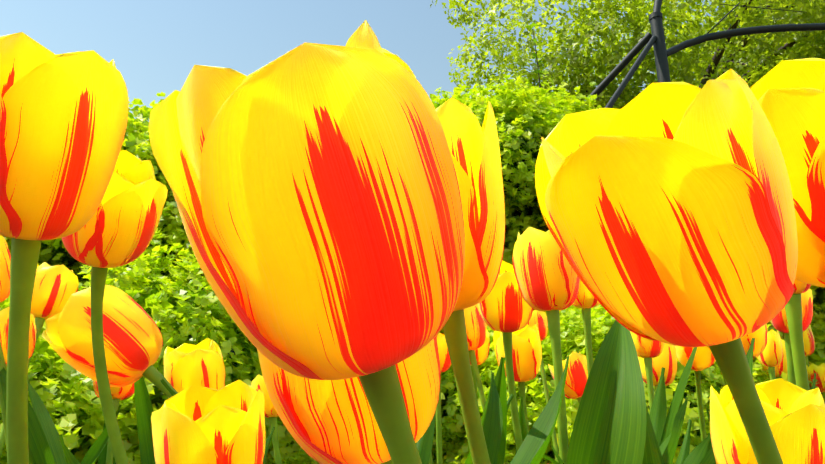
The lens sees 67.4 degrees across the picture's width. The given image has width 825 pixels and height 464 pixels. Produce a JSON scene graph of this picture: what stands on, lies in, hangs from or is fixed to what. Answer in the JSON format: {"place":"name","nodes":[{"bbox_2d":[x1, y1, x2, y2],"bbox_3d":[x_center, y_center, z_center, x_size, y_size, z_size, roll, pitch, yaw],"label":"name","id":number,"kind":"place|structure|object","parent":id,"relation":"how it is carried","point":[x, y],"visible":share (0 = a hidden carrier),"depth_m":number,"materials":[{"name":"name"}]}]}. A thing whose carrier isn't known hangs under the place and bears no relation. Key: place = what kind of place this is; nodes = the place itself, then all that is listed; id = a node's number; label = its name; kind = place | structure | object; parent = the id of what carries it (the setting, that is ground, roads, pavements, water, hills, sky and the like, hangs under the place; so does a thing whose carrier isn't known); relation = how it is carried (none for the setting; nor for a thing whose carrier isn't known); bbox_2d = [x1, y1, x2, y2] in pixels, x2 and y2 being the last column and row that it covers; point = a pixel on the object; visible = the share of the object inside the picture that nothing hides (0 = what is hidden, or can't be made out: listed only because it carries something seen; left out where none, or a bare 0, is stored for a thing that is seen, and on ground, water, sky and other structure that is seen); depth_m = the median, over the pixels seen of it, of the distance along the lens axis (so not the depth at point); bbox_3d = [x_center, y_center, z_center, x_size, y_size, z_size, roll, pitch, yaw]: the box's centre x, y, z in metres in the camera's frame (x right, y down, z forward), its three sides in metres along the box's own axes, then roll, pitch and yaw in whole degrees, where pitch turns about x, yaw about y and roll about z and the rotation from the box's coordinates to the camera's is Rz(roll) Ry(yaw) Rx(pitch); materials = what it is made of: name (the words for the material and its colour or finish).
{"place":"outdoors","nodes":[
{"label":"outdoors","id":0,"kind":"place"},
{"bbox_2d":[0,0,739,151],"label":"sky","id":1,"kind":"structure","parent":0,"point":[154,45],"materials":[{"name":"blue"}]},
{"bbox_2d":[526,22,541,87],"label":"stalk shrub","id":2,"kind":"object","parent":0,"point":[533,24],"visible":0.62,"depth_m":2.41,"materials":[{"name":"green plant"}]},
{"label":"ground","id":3,"kind":"structure","parent":0,"visible":0},
{"bbox_2d":[0,235,10,449],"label":"tulip","id":4,"kind":"object","parent":3,"relation":"on","point":[5,256],"visible":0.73,"depth_m":0.43,"materials":[{"name":"yellow plant"}]},
{"bbox_2d":[0,307,35,365],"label":"tulip","id":5,"kind":"object","parent":3,"relation":"on","point":[4,318],"visible":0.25,"depth_m":0.67,"materials":[{"name":"yellow plant"}]},
{"bbox_2d":[0,262,78,458],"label":"tulip","id":6,"kind":"object","parent":3,"relation":"on","point":[55,287],"visible":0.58,"depth_m":0.75,"materials":[{"name":"plant"}]},
{"bbox_2d":[0,32,127,463],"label":"tulip","id":7,"kind":"object","parent":3,"relation":"on","point":[63,121],"visible":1,"depth_m":0.23,"materials":[{"name":"yellow plant"}]},
{"bbox_2d":[42,285,177,397],"bbox_3d":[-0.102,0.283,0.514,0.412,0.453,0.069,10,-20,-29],"label":"tulip","id":8,"kind":"object","parent":3,"relation":"on","point":[133,341],"visible":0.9,"depth_m":0.46,"materials":[{"name":"yellow plant"}]},
{"bbox_2d":[93,380,133,463],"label":"tulip","id":9,"kind":"object","parent":3,"relation":"on","point":[118,394],"visible":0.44,"depth_m":0.72,"materials":[{"name":"orange plant"}]},
{"bbox_2d":[62,150,166,463],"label":"tulip","id":10,"kind":"object","parent":3,"relation":"on","point":[119,228],"visible":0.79,"depth_m":0.39,"materials":[{"name":"yellow plant"}]},
{"bbox_2d":[164,338,224,397],"bbox_3d":[-0.195,0.336,0.644,0.166,0.428,0.214,7,-18,-21],"label":"tulip","id":11,"kind":"object","parent":3,"relation":"on","point":[186,365],"visible":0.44,"depth_m":0.59,"materials":[{"name":"yellow plant"}]},
{"bbox_2d":[151,380,265,463],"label":"tulip","id":12,"kind":"object","parent":3,"relation":"on","point":[194,424],"visible":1,"depth_m":0.29,"materials":[{"name":"yellow plant"}]},
{"bbox_2d":[251,375,281,463],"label":"tulip","id":13,"kind":"object","parent":3,"relation":"on","point":[270,411],"visible":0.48,"depth_m":0.78,"materials":[{"name":"yellow plant"}]},
{"bbox_2d":[149,20,464,463],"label":"tulip","id":14,"kind":"object","parent":3,"relation":"on","point":[314,187],"visible":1,"depth_m":0.13,"materials":[{"name":"yellow plant"}]},
{"bbox_2d":[257,335,439,463],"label":"tulip","id":15,"kind":"object","parent":3,"relation":"on","point":[329,421],"visible":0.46,"depth_m":0.21,"materials":[{"name":"yellow plant"}]},
{"bbox_2d":[0,320,815,463],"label":"tulip leaves","id":16,"kind":"object","parent":3,"relation":"on","point":[615,422],"visible":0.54,"depth_m":0.35,"materials":[{"name":"green plant"}]},
{"bbox_2d":[0,70,824,463],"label":"euphorbia shrub","id":17,"kind":"object","parent":3,"relation":"on","point":[162,282],"visible":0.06,"depth_m":1.24,"materials":[{"name":"green plant"}]},
{"bbox_2d":[429,333,438,463],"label":"tulip","id":18,"kind":"object","parent":3,"relation":"on","point":[431,461],"visible":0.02,"depth_m":0.71,"materials":[{"name":"plant"}]},
{"bbox_2d":[436,332,450,463],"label":"tulip","id":19,"kind":"object","parent":3,"relation":"on","point":[445,360],"visible":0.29,"depth_m":0.83,"materials":[{"name":"yellow plant"}]},
{"bbox_2d":[436,97,504,463],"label":"tulip","id":20,"kind":"object","parent":3,"relation":"on","point":[473,146],"visible":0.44,"depth_m":0.25,"materials":[{"name":"yellow plant"}]},
{"bbox_2d":[464,304,485,410],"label":"tulip","id":21,"kind":"object","parent":3,"relation":"on","point":[475,323],"visible":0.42,"depth_m":0.89,"materials":[{"name":"plant"}]},
{"bbox_2d":[470,329,488,403],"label":"tulip","id":22,"kind":"object","parent":3,"relation":"on","point":[482,353],"visible":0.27,"depth_m":0.98,"materials":[{"name":"yellow plant"}]},
{"bbox_2d":[478,260,532,450],"bbox_3d":[0.168,0.300,0.656,0.064,0.502,0.340,-11,-20,33],"label":"tulip","id":23,"kind":"object","parent":3,"relation":"on","point":[505,309],"visible":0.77,"depth_m":0.59,"materials":[{"name":"yellow plant"}]},
{"bbox_2d":[493,324,541,432],"bbox_3d":[0.186,0.368,0.842,0.255,0.481,0.170,3,-17,-10],"label":"tulip","id":24,"kind":"object","parent":3,"relation":"on","point":[526,351],"visible":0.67,"depth_m":0.82,"materials":[{"name":"yellow plant"}]},
{"bbox_2d":[527,310,558,462],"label":"tulip","id":25,"kind":"object","parent":3,"relation":"on","point":[539,318],"visible":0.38,"depth_m":1.09,"materials":[{"name":"orange plant"}]},
{"bbox_2d":[513,227,579,462],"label":"tulip","id":26,"kind":"object","parent":3,"relation":"on","point":[547,279],"visible":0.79,"depth_m":0.48,"materials":[{"name":"yellow plant"}]},
{"bbox_2d":[542,351,587,463],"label":"tulip","id":27,"kind":"object","parent":3,"relation":"on","point":[576,378],"visible":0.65,"depth_m":0.95,"materials":[{"name":"plant"}]},
{"bbox_2d":[573,280,599,375],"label":"tulip","id":28,"kind":"object","parent":3,"relation":"on","point":[585,301],"visible":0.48,"depth_m":0.69,"materials":[{"name":"yellow plant"}]},
{"bbox_2d":[430,0,824,140],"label":"tree","id":29,"kind":"object","parent":3,"relation":"on","point":[682,68],"visible":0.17,"depth_m":8.38,"materials":[{"name":"green plant"}]},
{"bbox_2d":[630,331,664,409],"bbox_3d":[0.346,0.367,0.831,0.199,0.477,0.159,9,-19,-27],"label":"tulip","id":30,"kind":"object","parent":3,"relation":"on","point":[647,350],"visible":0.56,"depth_m":0.79,"materials":[{"name":"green plant"}]},
{"bbox_2d":[638,343,676,392],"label":"tulip","id":31,"kind":"object","parent":3,"relation":"on","point":[666,358],"visible":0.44,"depth_m":0.90,"materials":[{"name":"yellow plant"}]},
{"bbox_2d":[535,69,797,463],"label":"tulip","id":32,"kind":"object","parent":3,"relation":"on","point":[668,211],"visible":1,"depth_m":0.16,"materials":[{"name":"yellow plant"}]},
{"bbox_2d":[674,345,715,440],"bbox_3d":[0.449,0.406,0.997,0.128,0.500,0.327,1,-17,-2],"label":"tulip","id":33,"kind":"object","parent":3,"relation":"on","point":[704,358],"visible":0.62,"depth_m":0.93,"materials":[{"name":"yellow plant"}]},
{"bbox_2d":[582,0,824,109],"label":"metal frame","id":34,"kind":"object","parent":3,"relation":"on","point":[655,38],"visible":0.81,"depth_m":3.68,"materials":[{"name":"black metal"}]},
{"bbox_2d":[671,0,824,83],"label":"tree","id":35,"kind":"object","parent":3,"relation":"on","point":[761,56],"visible":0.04,"depth_m":9.00,"materials":[{"name":"green plant"}]},
{"bbox_2d":[741,324,766,357],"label":"tulip","id":36,"kind":"object","parent":3,"relation":"on","point":[759,335],"visible":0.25,"depth_m":0.73,"materials":[{"name":"yellow plant"}]},
{"bbox_2d":[710,378,824,463],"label":"tulip","id":37,"kind":"object","parent":3,"relation":"on","point":[795,415],"visible":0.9,"depth_m":0.29,"materials":[{"name":"yellow plant"}]},
{"bbox_2d":[757,329,782,379],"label":"tulip","id":38,"kind":"object","parent":3,"relation":"on","point":[770,355],"visible":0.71,"depth_m":1.10,"materials":[{"name":"yellow plant"}]},
{"bbox_2d":[762,339,786,378],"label":"tulip","id":39,"kind":"object","parent":3,"relation":"on","point":[780,368],"visible":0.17,"depth_m":1.27,"materials":[{"name":"yellow plant"}]},
{"bbox_2d":[750,58,824,286],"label":"tulip","id":40,"kind":"object","parent":3,"relation":"on","point":[789,95],"visible":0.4,"depth_m":0.22,"materials":[{"name":"yellow plant"}]},
{"bbox_2d":[771,289,812,384],"bbox_3d":[0.387,0.303,0.610,0.118,0.470,0.299,-4,-17,12],"label":"tulip","id":41,"kind":"object","parent":3,"relation":"on","point":[779,322],"visible":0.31,"depth_m":0.55,"materials":[{"name":"red plant"}]},
{"bbox_2d":[785,279,811,390],"bbox_3d":[0.340,0.250,0.430,0.219,0.468,0.138,4,-17,-12],"label":"tulip","id":42,"kind":"object","parent":3,"relation":"on","point":[793,307],"visible":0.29,"depth_m":0.42,"materials":[{"name":"green plant"}]},
{"bbox_2d":[803,325,814,366],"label":"tulip","id":43,"kind":"object","parent":3,"relation":"on","point":[809,342],"visible":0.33,"depth_m":1.46,"materials":[{"name":"yellow plant"}]},
{"bbox_2d":[806,363,824,403],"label":"tulip","id":44,"kind":"object","parent":3,"relation":"on","point":[812,369],"visible":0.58,"depth_m":1.43,"materials":[{"name":"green plant"}]}
]}

